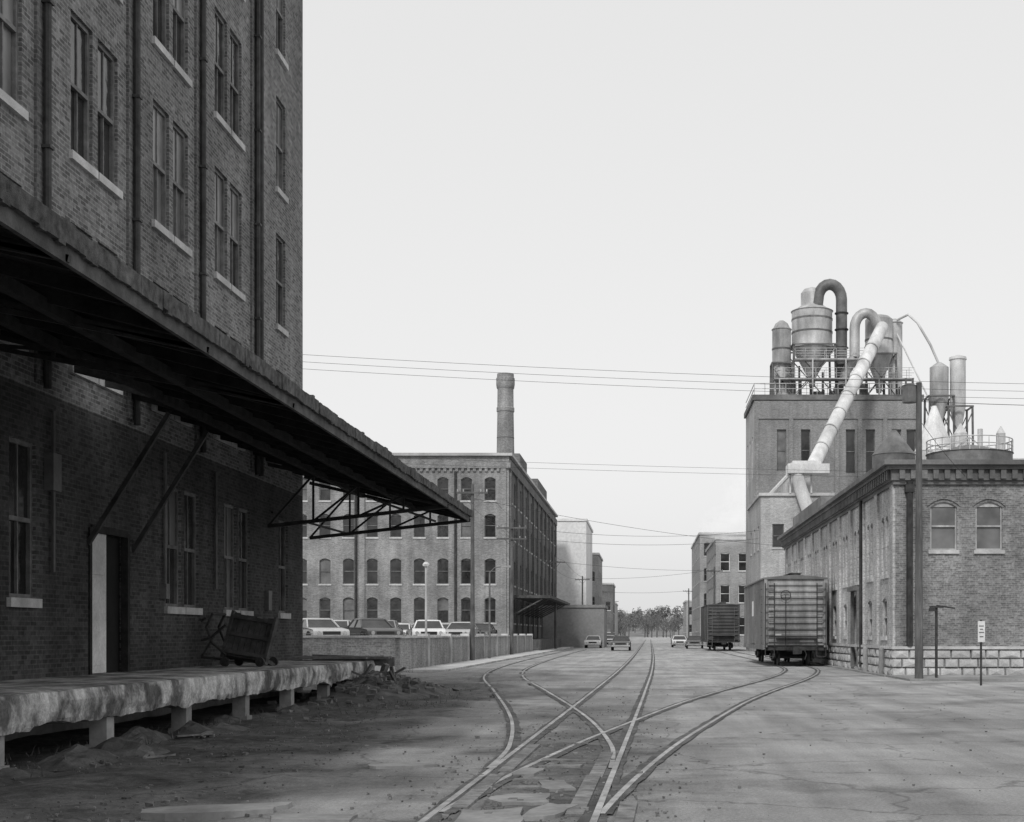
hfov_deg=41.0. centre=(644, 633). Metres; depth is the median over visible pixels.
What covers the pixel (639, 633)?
hill
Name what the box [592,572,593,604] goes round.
window glass
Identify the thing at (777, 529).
window glass
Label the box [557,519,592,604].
white warehouse
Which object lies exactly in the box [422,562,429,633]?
street lamp
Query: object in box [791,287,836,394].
dust cyclone
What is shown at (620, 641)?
parked car
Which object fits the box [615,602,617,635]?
brick store
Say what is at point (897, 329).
vent silo
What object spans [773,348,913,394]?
roof catwalk
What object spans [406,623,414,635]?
parked car
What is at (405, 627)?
parked car
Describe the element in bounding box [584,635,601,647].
parked car
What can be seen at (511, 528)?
utility pole
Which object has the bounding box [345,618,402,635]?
parked car
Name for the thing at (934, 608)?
meter post
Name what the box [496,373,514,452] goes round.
brick chimney
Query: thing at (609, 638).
parked car
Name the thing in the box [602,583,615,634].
brick store
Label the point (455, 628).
parked car
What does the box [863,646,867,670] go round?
bollard
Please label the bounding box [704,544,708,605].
window glass
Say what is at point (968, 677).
sidewalk
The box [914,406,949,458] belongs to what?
hopper
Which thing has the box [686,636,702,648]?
parked car
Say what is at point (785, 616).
boxcar
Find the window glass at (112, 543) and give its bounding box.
[0,0,282,673]
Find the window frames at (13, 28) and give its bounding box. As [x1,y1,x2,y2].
[0,0,284,612]
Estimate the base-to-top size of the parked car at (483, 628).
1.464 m
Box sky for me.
[303,0,1023,613]
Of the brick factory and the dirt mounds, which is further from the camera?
the brick factory
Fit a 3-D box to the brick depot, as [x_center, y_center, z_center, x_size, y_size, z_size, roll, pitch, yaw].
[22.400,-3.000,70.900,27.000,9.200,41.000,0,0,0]
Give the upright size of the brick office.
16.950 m
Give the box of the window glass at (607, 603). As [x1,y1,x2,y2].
[606,602,609,631]
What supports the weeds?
on the ground
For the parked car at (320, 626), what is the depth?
69.41 m
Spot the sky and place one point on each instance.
(644, 187)
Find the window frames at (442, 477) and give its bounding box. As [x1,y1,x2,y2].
[303,477,495,622]
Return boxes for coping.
[303,634,532,666]
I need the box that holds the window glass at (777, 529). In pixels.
[773,525,782,546]
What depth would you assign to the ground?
18.83 m
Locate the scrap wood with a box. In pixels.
[142,717,318,758]
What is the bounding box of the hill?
[619,613,682,636]
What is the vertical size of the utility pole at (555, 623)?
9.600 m
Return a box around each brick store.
[592,553,602,604]
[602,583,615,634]
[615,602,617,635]
[683,600,691,637]
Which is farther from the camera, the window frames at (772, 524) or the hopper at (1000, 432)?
the window frames at (772, 524)
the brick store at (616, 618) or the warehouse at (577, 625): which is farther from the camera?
the brick store at (616, 618)
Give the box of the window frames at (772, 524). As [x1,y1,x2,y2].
[772,524,783,546]
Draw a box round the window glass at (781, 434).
[778,431,913,472]
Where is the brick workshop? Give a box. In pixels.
[705,537,745,646]
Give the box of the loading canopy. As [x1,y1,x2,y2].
[0,173,472,551]
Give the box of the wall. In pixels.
[303,636,530,672]
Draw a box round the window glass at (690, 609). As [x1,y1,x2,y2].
[689,608,691,631]
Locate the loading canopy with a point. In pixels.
(71, 294)
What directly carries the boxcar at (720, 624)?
on the railroad tracks
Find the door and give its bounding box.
[92,533,105,672]
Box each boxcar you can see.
[701,602,739,650]
[744,573,827,664]
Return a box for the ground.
[0,637,1023,821]
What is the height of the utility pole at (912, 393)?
10.490 m
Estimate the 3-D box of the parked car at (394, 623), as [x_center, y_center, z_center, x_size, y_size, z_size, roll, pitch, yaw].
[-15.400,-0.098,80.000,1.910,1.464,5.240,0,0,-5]
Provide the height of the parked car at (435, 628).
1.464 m
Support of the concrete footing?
on the ground
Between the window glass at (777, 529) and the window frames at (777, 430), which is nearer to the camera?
the window glass at (777, 529)
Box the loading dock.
[0,654,394,768]
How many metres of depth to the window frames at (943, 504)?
50.98 m
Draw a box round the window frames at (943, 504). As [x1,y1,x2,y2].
[816,502,1001,635]
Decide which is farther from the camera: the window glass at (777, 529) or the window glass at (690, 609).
the window glass at (690, 609)
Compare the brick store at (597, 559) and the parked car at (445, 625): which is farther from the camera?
the brick store at (597, 559)
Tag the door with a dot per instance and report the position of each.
(99, 543)
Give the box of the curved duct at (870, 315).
[838,308,880,385]
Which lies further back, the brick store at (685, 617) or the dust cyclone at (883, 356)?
the brick store at (685, 617)
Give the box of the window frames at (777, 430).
[777,430,914,472]
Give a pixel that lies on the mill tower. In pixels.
(782, 431)
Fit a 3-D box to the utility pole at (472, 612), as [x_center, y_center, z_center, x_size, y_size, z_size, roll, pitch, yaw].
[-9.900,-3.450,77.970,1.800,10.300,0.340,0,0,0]
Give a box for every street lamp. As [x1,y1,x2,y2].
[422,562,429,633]
[489,565,510,657]
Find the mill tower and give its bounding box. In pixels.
[744,383,923,649]
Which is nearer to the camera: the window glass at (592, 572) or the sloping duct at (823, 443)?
the sloping duct at (823, 443)
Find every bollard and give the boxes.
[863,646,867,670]
[879,647,883,673]
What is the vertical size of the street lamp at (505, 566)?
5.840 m
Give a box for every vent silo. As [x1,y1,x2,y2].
[769,320,792,394]
[888,319,902,394]
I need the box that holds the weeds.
[6,660,502,777]
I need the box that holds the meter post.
[929,605,954,677]
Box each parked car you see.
[303,618,349,634]
[334,620,350,627]
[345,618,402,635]
[387,620,402,629]
[398,623,412,635]
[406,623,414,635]
[412,620,445,635]
[442,623,449,628]
[445,622,480,635]
[475,623,496,635]
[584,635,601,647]
[607,635,613,642]
[611,636,630,650]
[671,635,686,646]
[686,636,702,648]
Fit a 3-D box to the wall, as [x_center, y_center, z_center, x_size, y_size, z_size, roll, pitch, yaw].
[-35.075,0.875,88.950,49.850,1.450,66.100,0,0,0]
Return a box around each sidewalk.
[403,647,573,671]
[782,658,1023,680]
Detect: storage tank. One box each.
[872,430,915,467]
[925,429,1013,458]
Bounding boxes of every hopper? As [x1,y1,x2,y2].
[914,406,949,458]
[954,423,966,445]
[996,426,1005,449]
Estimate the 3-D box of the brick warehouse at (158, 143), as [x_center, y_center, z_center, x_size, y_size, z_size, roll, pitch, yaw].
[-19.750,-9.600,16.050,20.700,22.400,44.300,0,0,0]
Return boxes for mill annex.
[747,478,834,651]
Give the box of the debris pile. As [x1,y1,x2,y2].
[267,664,464,712]
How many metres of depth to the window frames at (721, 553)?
170.11 m
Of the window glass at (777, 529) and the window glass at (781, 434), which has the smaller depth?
the window glass at (777, 529)
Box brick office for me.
[691,532,745,644]
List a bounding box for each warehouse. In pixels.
[0,0,302,691]
[543,605,607,647]
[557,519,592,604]
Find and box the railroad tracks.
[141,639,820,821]
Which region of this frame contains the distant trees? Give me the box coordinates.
[618,605,682,637]
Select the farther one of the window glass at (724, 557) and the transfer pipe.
the window glass at (724, 557)
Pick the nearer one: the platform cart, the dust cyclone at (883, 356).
the platform cart
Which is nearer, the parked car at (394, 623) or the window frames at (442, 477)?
the parked car at (394, 623)
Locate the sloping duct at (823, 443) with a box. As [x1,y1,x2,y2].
[808,321,887,462]
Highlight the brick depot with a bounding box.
[777,459,1023,674]
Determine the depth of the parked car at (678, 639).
163.27 m
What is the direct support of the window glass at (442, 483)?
in the brick factory
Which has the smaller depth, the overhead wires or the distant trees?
the overhead wires
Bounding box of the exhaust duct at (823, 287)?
[813,279,847,381]
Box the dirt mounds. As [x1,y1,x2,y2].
[0,698,363,786]
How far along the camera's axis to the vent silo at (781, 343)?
132.21 m
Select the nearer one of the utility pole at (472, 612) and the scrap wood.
the scrap wood
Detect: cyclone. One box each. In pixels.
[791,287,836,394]
[865,314,897,394]
[923,362,954,433]
[943,355,973,444]
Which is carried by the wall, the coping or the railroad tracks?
the coping
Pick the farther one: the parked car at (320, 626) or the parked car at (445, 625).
the parked car at (445, 625)
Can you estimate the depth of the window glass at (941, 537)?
51.04 m
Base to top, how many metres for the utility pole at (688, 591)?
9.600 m
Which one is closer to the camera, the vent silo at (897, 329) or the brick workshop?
the vent silo at (897, 329)
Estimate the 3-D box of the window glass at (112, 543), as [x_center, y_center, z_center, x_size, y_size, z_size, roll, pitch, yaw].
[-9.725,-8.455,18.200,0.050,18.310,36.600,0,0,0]
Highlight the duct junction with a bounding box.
[769,461,829,510]
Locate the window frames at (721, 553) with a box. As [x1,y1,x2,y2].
[720,553,745,634]
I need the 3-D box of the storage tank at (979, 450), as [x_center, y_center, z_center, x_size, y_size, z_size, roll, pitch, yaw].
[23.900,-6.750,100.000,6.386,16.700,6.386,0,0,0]
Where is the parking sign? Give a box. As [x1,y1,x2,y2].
[978,620,984,685]
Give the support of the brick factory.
on the ground
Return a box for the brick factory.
[303,453,569,650]
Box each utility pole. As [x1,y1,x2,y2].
[456,484,487,659]
[497,520,526,654]
[546,557,564,648]
[575,576,589,604]
[683,588,692,635]
[706,567,722,603]
[902,378,922,678]
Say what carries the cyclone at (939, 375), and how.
on the mill wing
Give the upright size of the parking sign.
2.050 m
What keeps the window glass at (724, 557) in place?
in the brick workshop
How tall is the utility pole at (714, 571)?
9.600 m
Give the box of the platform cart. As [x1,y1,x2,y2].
[201,610,278,666]
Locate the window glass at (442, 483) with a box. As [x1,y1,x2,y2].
[303,479,494,621]
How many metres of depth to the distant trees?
650.90 m
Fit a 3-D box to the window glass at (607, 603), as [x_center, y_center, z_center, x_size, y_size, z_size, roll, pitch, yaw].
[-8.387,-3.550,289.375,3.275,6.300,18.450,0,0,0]
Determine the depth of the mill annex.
116.00 m
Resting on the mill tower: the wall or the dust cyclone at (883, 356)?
the dust cyclone at (883, 356)
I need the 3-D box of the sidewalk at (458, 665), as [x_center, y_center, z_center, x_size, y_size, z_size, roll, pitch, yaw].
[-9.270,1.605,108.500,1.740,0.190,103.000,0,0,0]
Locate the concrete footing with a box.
[375,666,395,671]
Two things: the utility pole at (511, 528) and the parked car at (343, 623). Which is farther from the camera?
the utility pole at (511, 528)
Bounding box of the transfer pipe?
[896,313,938,398]
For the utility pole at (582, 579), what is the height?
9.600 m
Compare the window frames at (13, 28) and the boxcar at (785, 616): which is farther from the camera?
the boxcar at (785, 616)
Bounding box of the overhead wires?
[303,354,1023,592]
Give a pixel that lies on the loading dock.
(98, 705)
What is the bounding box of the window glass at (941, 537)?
[826,507,999,658]
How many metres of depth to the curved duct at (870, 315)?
131.61 m
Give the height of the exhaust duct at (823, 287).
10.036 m
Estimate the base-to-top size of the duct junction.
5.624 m
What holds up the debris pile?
on the ground
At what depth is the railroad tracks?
14.76 m
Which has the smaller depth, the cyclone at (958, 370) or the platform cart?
the platform cart
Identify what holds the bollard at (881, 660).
on the ground
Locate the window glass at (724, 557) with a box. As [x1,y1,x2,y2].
[721,554,745,633]

